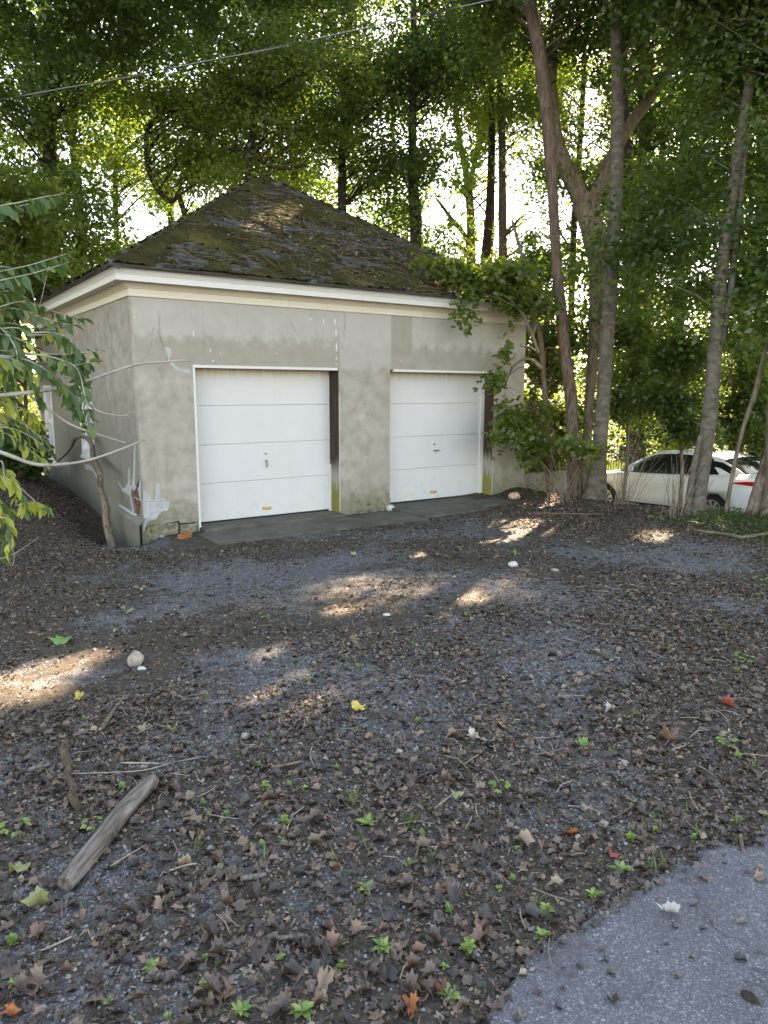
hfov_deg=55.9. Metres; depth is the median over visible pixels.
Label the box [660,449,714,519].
dry shrub
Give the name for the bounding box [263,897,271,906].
fallen leaf
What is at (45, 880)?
fallen leaf
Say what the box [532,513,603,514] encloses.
branch
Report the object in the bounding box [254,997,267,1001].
fallen leaf
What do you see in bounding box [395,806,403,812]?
fallen leaf
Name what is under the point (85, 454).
window
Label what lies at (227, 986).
fallen leaf
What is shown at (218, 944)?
fallen leaf
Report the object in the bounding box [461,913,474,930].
fallen leaf
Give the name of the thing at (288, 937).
twig
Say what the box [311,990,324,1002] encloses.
fallen leaf
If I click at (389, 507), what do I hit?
rock
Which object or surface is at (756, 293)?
sapling
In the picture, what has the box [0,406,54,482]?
wild shrub
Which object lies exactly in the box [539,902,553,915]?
weed
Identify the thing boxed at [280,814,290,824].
weed
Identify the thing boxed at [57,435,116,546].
vine
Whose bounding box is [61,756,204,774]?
twig
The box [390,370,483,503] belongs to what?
garage door
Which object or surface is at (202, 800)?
weed
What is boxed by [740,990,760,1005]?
fallen leaf
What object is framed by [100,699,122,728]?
twig
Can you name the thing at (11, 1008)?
fallen leaf
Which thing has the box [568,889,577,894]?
fallen leaf
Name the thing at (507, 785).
weed
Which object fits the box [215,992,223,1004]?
fallen leaf
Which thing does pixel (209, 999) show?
fallen leaf
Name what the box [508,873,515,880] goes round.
weed
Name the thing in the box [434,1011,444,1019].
fallen leaf
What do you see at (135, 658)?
rock
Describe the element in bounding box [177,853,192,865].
fallen leaf
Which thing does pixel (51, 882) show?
fallen leaf
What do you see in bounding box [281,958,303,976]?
fallen leaf
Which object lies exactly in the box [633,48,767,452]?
woodland tree
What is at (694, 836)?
weed
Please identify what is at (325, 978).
fallen leaf
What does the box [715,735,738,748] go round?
weed
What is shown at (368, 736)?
fallen leaf
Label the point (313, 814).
fallen leaf
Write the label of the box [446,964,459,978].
fallen leaf
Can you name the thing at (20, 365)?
honeysuckle shrub
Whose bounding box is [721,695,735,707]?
fallen leaf
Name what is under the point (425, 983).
fallen leaf
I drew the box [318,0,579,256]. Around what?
woodland tree
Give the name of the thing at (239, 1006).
weed
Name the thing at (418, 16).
overhead cable
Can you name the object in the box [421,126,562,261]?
woodland tree
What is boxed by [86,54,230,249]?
woodland tree
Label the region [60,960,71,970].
fallen leaf
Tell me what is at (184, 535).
loose brick
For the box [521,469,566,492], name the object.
wall
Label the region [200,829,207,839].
fallen leaf
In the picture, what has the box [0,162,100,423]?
young tree
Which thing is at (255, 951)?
fallen leaf
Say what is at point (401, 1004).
fallen leaf
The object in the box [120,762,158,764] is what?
twig
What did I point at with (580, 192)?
forked tree
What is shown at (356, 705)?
fallen leaf
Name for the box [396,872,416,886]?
fallen leaf
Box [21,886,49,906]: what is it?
fallen leaf
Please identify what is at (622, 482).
dry shrub
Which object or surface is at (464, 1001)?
fallen leaf
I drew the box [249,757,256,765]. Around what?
fallen leaf
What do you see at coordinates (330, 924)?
fallen leaf
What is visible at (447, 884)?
fallen leaf
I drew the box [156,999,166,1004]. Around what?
fallen leaf
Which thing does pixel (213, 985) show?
fallen leaf
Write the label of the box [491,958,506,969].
fallen leaf
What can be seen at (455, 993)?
weed
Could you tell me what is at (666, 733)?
fallen leaf
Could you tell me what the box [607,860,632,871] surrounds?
weed
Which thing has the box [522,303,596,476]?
young tree
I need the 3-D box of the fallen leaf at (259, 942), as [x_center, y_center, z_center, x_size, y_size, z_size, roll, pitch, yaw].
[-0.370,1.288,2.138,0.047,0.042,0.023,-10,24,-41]
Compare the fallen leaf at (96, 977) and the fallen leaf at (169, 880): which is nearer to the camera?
the fallen leaf at (96, 977)
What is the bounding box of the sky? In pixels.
[0,0,767,371]
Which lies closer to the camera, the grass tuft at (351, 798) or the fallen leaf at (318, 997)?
the fallen leaf at (318, 997)
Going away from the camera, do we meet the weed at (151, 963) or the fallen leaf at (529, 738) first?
the weed at (151, 963)
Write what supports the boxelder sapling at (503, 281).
on the ground at (80, 676)
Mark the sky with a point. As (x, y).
(511, 205)
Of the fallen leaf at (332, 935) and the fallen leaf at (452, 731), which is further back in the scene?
the fallen leaf at (452, 731)
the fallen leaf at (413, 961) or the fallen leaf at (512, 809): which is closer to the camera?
the fallen leaf at (413, 961)
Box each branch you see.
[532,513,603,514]
[696,529,767,538]
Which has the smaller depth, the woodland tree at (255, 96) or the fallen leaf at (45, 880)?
the fallen leaf at (45, 880)
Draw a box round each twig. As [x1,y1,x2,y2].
[29,763,49,771]
[30,936,71,955]
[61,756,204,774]
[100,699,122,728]
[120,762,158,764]
[169,863,196,871]
[201,869,226,890]
[240,872,266,880]
[271,760,301,767]
[276,933,306,940]
[634,674,659,687]
[739,833,743,852]
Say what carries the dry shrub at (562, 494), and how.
on the ground at (80, 676)
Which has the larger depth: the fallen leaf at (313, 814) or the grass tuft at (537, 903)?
the fallen leaf at (313, 814)
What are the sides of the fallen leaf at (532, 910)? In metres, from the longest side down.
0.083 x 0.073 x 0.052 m
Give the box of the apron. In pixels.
[197,497,513,544]
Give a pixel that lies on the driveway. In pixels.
(714, 972)
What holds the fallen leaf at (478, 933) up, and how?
on the ground at (80, 676)
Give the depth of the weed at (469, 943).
2.13 m
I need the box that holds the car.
[607,449,761,513]
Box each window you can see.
[43,385,56,466]
[79,386,93,458]
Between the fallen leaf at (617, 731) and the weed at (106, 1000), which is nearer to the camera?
the weed at (106, 1000)
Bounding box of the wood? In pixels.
[0,321,767,448]
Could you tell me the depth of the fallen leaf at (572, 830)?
2.69 m
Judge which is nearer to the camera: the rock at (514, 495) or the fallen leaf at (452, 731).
the fallen leaf at (452, 731)
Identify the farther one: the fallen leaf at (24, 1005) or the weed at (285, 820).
the weed at (285, 820)
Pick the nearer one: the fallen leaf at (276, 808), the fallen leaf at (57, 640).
the fallen leaf at (276, 808)
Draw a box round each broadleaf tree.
[0,0,357,160]
[370,0,672,496]
[540,0,746,500]
[595,0,767,517]
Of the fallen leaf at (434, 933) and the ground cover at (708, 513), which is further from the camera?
the ground cover at (708, 513)
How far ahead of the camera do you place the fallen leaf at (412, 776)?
3.04 m
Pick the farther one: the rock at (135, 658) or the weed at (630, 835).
the rock at (135, 658)
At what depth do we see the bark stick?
3.14 m
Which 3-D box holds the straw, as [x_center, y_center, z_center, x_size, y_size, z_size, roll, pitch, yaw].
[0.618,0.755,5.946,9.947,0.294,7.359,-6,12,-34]
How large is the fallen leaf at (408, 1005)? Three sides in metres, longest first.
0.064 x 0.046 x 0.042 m
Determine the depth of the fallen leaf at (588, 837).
2.66 m
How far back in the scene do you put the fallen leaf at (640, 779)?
3.05 m
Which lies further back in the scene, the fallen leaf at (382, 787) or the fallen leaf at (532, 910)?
the fallen leaf at (382, 787)
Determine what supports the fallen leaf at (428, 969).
on the ground at (80, 676)
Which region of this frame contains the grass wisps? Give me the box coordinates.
[0,480,762,991]
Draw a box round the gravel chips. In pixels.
[0,477,767,1023]
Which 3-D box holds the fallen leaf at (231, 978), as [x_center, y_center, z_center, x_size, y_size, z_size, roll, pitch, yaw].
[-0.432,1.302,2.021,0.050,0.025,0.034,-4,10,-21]
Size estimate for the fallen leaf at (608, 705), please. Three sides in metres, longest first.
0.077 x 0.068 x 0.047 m
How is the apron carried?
on the ground at (80, 676)
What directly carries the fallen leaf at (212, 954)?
on the ground at (80, 676)
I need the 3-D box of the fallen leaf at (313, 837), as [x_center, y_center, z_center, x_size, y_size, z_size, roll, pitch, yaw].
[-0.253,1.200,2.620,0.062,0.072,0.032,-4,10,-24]
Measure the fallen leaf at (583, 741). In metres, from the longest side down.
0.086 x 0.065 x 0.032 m
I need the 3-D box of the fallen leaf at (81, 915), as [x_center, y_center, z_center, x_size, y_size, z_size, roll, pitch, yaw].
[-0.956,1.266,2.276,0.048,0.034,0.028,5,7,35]
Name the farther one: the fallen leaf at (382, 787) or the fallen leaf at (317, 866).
the fallen leaf at (382, 787)
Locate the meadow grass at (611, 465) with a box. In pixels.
[607,460,624,470]
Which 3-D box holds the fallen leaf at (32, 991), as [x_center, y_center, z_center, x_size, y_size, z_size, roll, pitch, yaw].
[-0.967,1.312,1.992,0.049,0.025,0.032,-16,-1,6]
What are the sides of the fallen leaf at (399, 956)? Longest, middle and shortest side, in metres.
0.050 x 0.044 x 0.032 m
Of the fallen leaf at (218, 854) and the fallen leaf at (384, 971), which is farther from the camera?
the fallen leaf at (218, 854)
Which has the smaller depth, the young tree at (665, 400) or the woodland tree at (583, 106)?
the young tree at (665, 400)
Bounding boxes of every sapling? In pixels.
[407,220,608,491]
[676,175,767,514]
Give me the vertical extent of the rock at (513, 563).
0.067 m
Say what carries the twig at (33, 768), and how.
on the ground at (80, 676)
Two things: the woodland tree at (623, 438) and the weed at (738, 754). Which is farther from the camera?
the woodland tree at (623, 438)
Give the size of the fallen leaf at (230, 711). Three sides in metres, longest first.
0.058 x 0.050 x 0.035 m
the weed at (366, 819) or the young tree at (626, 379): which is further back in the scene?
the young tree at (626, 379)
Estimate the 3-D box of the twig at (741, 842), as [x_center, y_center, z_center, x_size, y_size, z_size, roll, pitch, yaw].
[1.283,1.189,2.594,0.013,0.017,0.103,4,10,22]
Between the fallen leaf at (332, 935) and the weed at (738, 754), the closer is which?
the fallen leaf at (332, 935)
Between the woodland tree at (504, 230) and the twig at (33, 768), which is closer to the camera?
the twig at (33, 768)
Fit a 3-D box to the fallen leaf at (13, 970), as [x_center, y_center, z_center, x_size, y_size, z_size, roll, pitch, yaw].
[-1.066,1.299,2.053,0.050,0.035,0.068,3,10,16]
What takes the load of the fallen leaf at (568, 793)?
on the ground at (80, 676)
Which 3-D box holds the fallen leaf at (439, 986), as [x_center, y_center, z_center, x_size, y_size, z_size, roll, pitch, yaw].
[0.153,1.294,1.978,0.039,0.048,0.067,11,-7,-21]
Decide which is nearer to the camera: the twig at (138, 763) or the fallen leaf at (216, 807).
the fallen leaf at (216, 807)
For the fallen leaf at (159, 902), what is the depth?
2.32 m
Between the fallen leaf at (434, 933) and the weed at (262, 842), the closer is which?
the fallen leaf at (434, 933)
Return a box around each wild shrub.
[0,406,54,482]
[521,383,593,471]
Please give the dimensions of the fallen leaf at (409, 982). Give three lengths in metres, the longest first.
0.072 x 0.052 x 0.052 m
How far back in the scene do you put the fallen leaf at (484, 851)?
2.57 m
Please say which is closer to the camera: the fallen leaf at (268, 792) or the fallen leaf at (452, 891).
the fallen leaf at (452, 891)
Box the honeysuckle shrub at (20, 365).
[0,192,189,567]
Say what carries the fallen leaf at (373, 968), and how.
on the ground at (80, 676)
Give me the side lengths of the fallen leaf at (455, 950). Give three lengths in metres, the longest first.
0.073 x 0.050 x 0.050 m
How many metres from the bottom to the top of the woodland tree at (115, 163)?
13.218 m
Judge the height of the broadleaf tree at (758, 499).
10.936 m
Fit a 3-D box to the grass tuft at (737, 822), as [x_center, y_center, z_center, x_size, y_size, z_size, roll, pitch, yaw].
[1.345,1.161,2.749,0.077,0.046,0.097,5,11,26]
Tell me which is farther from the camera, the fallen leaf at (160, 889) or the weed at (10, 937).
the fallen leaf at (160, 889)
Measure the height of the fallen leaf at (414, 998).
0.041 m
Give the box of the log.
[57,774,158,891]
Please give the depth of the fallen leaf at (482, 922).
2.22 m
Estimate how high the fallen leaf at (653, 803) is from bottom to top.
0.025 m
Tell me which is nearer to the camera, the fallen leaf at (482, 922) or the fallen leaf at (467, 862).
the fallen leaf at (482, 922)
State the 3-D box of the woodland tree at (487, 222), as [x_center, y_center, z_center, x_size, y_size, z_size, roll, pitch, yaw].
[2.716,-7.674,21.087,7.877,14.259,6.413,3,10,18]
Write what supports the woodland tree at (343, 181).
on the ground at (80, 676)
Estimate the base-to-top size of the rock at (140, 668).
0.029 m
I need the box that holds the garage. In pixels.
[23,174,543,547]
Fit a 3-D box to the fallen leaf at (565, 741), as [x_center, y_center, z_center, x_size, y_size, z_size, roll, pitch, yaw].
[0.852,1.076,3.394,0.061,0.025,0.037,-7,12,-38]
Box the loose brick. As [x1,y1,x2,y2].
[177,532,191,538]
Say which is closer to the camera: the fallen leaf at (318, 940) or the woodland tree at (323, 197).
the fallen leaf at (318, 940)
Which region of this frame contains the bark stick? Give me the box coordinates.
[59,737,81,810]
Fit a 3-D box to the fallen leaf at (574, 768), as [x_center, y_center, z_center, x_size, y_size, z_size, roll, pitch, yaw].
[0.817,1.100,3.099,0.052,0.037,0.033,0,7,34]
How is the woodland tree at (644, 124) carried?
on the ground at (80, 676)
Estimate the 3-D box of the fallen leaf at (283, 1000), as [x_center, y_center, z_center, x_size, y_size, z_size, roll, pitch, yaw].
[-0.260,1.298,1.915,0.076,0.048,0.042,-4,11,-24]
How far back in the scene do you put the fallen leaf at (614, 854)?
2.57 m
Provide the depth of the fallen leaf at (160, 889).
2.38 m
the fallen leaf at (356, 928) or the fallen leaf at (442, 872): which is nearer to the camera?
the fallen leaf at (356, 928)
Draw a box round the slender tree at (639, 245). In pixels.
[572,0,767,516]
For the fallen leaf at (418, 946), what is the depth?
2.12 m
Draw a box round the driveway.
[490,823,767,1023]
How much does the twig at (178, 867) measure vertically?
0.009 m
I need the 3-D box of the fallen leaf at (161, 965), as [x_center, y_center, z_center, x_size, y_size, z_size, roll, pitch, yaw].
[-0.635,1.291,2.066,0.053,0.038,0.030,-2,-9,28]
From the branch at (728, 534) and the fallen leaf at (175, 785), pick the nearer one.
the fallen leaf at (175, 785)
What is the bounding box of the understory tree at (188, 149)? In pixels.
[59,57,312,218]
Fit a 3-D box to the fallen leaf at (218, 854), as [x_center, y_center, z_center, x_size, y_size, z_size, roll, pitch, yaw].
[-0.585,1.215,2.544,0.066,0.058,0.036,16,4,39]
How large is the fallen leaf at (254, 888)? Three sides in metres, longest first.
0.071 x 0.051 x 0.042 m
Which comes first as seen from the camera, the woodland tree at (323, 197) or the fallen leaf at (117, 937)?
the fallen leaf at (117, 937)
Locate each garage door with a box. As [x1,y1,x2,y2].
[195,368,329,523]
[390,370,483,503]
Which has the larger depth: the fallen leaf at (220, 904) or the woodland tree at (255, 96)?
the woodland tree at (255, 96)
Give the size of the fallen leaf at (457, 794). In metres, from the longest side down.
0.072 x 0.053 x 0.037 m
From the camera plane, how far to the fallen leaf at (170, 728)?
3.58 m
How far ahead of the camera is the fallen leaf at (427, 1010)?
1.93 m
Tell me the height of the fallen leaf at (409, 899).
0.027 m
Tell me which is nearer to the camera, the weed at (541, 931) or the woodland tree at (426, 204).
the weed at (541, 931)
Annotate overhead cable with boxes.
[0,0,493,99]
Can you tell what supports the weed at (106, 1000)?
on the ground at (80, 676)
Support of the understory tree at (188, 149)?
on the ground at (80, 676)
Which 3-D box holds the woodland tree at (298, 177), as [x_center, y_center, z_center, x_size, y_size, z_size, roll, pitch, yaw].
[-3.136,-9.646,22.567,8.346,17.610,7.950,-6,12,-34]
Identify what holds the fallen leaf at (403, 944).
on the ground at (80, 676)
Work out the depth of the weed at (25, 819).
2.69 m
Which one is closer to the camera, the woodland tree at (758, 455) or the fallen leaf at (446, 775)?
the fallen leaf at (446, 775)
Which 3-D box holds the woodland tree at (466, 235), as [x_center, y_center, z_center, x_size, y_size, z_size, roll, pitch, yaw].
[3.147,-8.503,23.912,7.629,14.935,7.053,-6,12,-34]
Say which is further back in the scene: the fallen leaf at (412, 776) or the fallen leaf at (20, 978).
the fallen leaf at (412, 776)
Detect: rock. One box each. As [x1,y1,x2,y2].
[127,650,143,666]
[137,666,145,670]
[386,505,394,510]
[508,492,520,498]
[508,561,517,566]
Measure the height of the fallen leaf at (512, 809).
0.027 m
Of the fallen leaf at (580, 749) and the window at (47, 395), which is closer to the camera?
the fallen leaf at (580, 749)
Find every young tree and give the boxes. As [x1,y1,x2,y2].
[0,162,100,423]
[493,226,596,436]
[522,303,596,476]
[580,290,678,502]
[621,315,730,508]
[673,324,767,454]
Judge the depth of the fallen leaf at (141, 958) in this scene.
2.11 m
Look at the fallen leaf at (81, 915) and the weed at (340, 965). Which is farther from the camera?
the fallen leaf at (81, 915)
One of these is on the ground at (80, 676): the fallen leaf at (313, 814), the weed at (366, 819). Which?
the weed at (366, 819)
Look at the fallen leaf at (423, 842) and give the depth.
2.61 m
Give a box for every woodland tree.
[0,0,293,331]
[0,6,178,270]
[16,64,230,255]
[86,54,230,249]
[107,0,415,207]
[137,0,405,216]
[186,0,508,250]
[204,35,365,207]
[311,108,456,251]
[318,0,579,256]
[352,1,608,324]
[372,12,606,270]
[379,0,610,322]
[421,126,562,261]
[446,16,670,360]
[506,3,767,341]
[514,55,766,463]
[561,46,731,461]
[582,9,767,468]
[586,131,756,337]
[632,35,767,459]
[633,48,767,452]
[715,133,767,311]
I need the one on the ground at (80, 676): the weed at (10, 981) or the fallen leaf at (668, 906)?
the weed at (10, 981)
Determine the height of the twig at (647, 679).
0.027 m
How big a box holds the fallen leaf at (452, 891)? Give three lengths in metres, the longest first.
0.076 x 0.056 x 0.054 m
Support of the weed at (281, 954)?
on the ground at (80, 676)
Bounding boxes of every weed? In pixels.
[0,817,30,838]
[4,932,18,946]
[4,978,15,989]
[80,816,102,830]
[103,995,113,1004]
[118,781,126,788]
[141,957,159,972]
[163,1011,171,1020]
[198,978,206,988]
[200,797,206,803]
[231,999,254,1016]
[259,839,264,846]
[260,780,271,790]
[275,951,285,959]
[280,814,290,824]
[288,1000,314,1020]
[336,959,345,968]
[355,812,374,824]
[359,879,372,893]
[371,936,392,953]
[405,857,412,866]
[436,982,460,1005]
[439,961,449,969]
[446,904,452,913]
[459,936,475,954]
[488,779,510,793]
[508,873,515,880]
[533,926,550,940]
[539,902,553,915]
[585,886,605,897]
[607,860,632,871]
[625,830,635,841]
[690,833,698,839]
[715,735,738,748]
[733,750,742,758]
[734,652,754,662]
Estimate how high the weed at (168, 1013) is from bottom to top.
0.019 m
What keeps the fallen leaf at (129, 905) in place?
on the ground at (80, 676)
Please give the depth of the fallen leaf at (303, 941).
2.15 m
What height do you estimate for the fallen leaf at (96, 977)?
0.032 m
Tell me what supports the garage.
on the ground at (80, 676)
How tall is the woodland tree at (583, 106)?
15.644 m
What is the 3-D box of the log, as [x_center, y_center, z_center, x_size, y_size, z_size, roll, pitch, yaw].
[-1.013,1.178,2.729,0.080,0.082,0.676,1,10,6]
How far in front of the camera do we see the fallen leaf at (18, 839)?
2.66 m
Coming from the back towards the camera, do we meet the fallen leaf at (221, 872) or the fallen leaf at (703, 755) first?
the fallen leaf at (703, 755)
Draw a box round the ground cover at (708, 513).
[531,498,767,547]
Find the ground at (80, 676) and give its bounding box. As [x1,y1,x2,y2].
[0,370,767,1023]
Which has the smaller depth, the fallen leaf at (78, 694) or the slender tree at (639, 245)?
the fallen leaf at (78, 694)
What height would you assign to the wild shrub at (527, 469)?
3.301 m
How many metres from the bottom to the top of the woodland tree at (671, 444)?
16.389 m
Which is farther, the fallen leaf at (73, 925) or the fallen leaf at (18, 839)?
the fallen leaf at (18, 839)
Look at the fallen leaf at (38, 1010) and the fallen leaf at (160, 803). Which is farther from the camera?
the fallen leaf at (160, 803)
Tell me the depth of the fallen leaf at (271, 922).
2.22 m
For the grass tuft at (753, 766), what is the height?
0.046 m
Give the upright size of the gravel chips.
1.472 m
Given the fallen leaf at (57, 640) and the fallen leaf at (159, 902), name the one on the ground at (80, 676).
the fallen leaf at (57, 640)
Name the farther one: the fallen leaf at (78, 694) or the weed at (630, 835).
the fallen leaf at (78, 694)
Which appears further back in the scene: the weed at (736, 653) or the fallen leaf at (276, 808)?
the weed at (736, 653)
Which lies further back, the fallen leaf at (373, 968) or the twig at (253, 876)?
the twig at (253, 876)
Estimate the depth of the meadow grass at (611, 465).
22.12 m
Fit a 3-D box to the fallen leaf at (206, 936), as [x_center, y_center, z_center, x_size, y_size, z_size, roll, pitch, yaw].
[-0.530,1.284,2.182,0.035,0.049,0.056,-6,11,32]
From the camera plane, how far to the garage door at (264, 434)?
10.37 m
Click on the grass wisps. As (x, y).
(392, 828)
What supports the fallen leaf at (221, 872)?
on the ground at (80, 676)
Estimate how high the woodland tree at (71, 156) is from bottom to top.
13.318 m
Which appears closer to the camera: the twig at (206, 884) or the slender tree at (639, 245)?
the twig at (206, 884)
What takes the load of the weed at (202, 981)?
on the ground at (80, 676)
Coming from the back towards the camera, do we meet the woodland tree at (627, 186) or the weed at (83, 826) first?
the woodland tree at (627, 186)
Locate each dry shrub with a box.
[536,449,585,503]
[601,425,669,504]
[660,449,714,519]
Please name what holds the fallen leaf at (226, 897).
on the ground at (80, 676)
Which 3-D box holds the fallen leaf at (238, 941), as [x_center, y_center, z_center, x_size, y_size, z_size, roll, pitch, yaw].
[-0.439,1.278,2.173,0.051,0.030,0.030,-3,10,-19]
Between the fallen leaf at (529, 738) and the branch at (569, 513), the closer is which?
the fallen leaf at (529, 738)
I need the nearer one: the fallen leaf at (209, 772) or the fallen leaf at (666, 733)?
the fallen leaf at (209, 772)
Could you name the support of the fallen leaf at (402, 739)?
on the ground at (80, 676)
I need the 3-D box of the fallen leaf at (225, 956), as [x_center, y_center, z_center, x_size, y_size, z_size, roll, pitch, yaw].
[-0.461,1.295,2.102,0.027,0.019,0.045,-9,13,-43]
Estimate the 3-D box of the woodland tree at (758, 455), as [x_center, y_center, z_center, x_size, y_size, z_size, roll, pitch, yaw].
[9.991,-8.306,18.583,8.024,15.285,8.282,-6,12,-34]
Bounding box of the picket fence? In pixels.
[608,438,658,469]
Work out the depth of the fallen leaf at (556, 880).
2.42 m
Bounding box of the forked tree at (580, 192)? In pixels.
[441,0,697,490]
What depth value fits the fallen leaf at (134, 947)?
2.14 m
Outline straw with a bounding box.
[71,515,767,977]
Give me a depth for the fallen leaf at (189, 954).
2.09 m
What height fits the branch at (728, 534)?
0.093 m
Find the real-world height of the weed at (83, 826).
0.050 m
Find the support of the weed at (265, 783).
on the ground at (80, 676)
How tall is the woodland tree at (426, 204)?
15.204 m
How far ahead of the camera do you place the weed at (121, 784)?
3.04 m
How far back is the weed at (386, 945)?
2.16 m
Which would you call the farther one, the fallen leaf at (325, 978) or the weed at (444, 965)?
the weed at (444, 965)
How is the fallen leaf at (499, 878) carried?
on the ground at (80, 676)
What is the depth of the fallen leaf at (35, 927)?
2.20 m
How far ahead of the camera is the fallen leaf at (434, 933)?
2.17 m
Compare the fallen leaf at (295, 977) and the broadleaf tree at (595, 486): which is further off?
the broadleaf tree at (595, 486)
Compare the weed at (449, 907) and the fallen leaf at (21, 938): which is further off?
the weed at (449, 907)
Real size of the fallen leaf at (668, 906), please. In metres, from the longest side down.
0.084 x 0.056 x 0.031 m
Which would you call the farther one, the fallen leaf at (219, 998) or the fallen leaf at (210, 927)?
the fallen leaf at (210, 927)
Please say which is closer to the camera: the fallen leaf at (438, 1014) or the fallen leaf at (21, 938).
the fallen leaf at (438, 1014)
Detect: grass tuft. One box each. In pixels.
[339,786,367,805]
[395,811,420,824]
[524,893,547,905]
[642,852,654,868]
[728,809,746,824]
[745,759,762,767]
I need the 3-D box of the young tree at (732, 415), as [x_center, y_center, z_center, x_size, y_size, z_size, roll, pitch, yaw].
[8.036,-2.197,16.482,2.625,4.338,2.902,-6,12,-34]
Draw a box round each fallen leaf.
[1,958,22,979]
[1,1003,21,1016]
[9,861,30,872]
[10,972,30,989]
[11,833,21,843]
[16,932,26,941]
[20,1001,31,1012]
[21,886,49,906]
[23,962,47,988]
[23,984,38,995]
[27,920,44,939]
[32,1005,45,1017]
[42,874,50,886]
[45,874,58,886]
[48,634,71,644]
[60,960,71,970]
[68,918,76,932]
[73,691,83,699]
[76,907,85,921]
[84,806,92,814]
[84,961,103,983]
[100,950,110,957]
[111,934,124,943]
[119,897,138,914]
[125,943,140,951]
[137,953,145,962]
[153,895,164,908]
[154,824,163,835]
[154,884,166,893]
[155,956,167,968]
[156,875,179,887]
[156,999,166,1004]
[157,799,164,809]
[157,859,173,873]
[162,850,169,856]
[167,722,176,731]
[167,779,180,790]
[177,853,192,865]
[177,949,200,970]
[198,991,214,1005]
[199,930,213,942]
[199,971,222,993]
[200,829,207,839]
[202,766,215,776]
[202,916,219,936]
[205,1006,212,1016]
[206,935,230,953]
[207,946,218,956]
[210,849,222,860]
[211,800,220,811]
[214,901,224,906]
[215,866,229,878]
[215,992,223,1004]
[217,887,234,902]
[219,948,229,960]
[220,974,236,984]
[222,976,236,998]
[226,709,234,715]
[230,934,246,944]
[243,848,253,855]
[244,938,267,958]
[247,879,261,897]
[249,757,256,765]
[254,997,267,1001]
[255,940,263,947]
[261,788,278,799]
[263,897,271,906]
[263,914,279,928]
[269,766,280,778]
[270,989,297,1011]
[271,802,279,811]
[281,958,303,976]
[286,965,303,981]
[300,936,310,952]
[304,807,322,821]
[307,833,320,844]
[311,857,324,869]
[311,936,322,947]
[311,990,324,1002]
[315,937,332,956]
[316,965,334,991]
[319,920,328,928]
[319,928,339,954]
[323,918,333,929]
[333,932,345,947]
[339,906,347,911]
[348,918,366,936]
[351,700,365,710]
[364,732,372,738]
[367,963,378,972]
[370,829,388,842]
[373,782,389,789]
[378,964,391,980]
[391,938,409,947]
[393,948,402,959]
[393,999,405,1012]
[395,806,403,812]
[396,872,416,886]
[396,998,409,1013]
[398,735,404,742]
[398,967,417,995]
[399,889,412,902]
[401,951,422,971]
[402,991,419,1013]
[407,770,417,782]
[412,941,426,954]
[415,836,430,850]
[417,976,433,993]
[420,959,439,976]
[424,1007,430,1012]
[425,923,442,943]
[432,976,446,991]
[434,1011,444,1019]
[439,768,454,779]
[439,869,445,876]
[439,880,450,889]
[446,726,458,736]
[446,883,462,902]
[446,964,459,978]
[449,947,458,961]
[450,788,464,798]
[457,995,471,1009]
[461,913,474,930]
[463,857,471,868]
[466,727,480,737]
[470,922,488,939]
[474,911,487,927]
[481,848,487,856]
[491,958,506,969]
[494,873,503,883]
[508,803,518,814]
[512,829,535,845]
[518,902,542,920]
[524,736,533,741]
[546,874,564,886]
[560,738,569,744]
[563,789,572,795]
[563,827,577,833]
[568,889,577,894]
[570,764,579,771]
[574,735,587,745]
[576,746,584,751]
[585,832,593,839]
[605,702,616,711]
[607,844,621,857]
[613,727,621,735]
[636,774,649,782]
[650,799,658,805]
[656,900,679,911]
[660,723,678,739]
[670,837,689,848]
[689,819,697,827]
[698,750,709,758]
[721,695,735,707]
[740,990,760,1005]
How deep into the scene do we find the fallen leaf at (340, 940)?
2.16 m
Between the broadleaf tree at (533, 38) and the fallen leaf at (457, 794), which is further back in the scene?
the broadleaf tree at (533, 38)
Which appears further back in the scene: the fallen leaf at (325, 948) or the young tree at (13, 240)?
the young tree at (13, 240)
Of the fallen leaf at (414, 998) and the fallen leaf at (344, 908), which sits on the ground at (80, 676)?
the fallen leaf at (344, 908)
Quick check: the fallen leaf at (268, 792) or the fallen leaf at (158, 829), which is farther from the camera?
the fallen leaf at (268, 792)
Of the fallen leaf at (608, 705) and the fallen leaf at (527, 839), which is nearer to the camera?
the fallen leaf at (527, 839)
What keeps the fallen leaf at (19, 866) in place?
on the ground at (80, 676)
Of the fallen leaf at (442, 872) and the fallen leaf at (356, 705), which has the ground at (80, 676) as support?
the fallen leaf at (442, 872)
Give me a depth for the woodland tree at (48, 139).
16.97 m
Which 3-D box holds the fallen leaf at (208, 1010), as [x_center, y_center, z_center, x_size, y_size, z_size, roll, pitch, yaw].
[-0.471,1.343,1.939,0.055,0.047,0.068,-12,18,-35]
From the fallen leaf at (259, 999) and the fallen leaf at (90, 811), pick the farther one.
the fallen leaf at (90, 811)
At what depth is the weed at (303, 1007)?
1.92 m
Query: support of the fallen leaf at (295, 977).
on the ground at (80, 676)
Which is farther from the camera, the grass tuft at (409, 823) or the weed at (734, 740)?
the weed at (734, 740)
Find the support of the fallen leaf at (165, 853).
on the ground at (80, 676)
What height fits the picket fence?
1.270 m

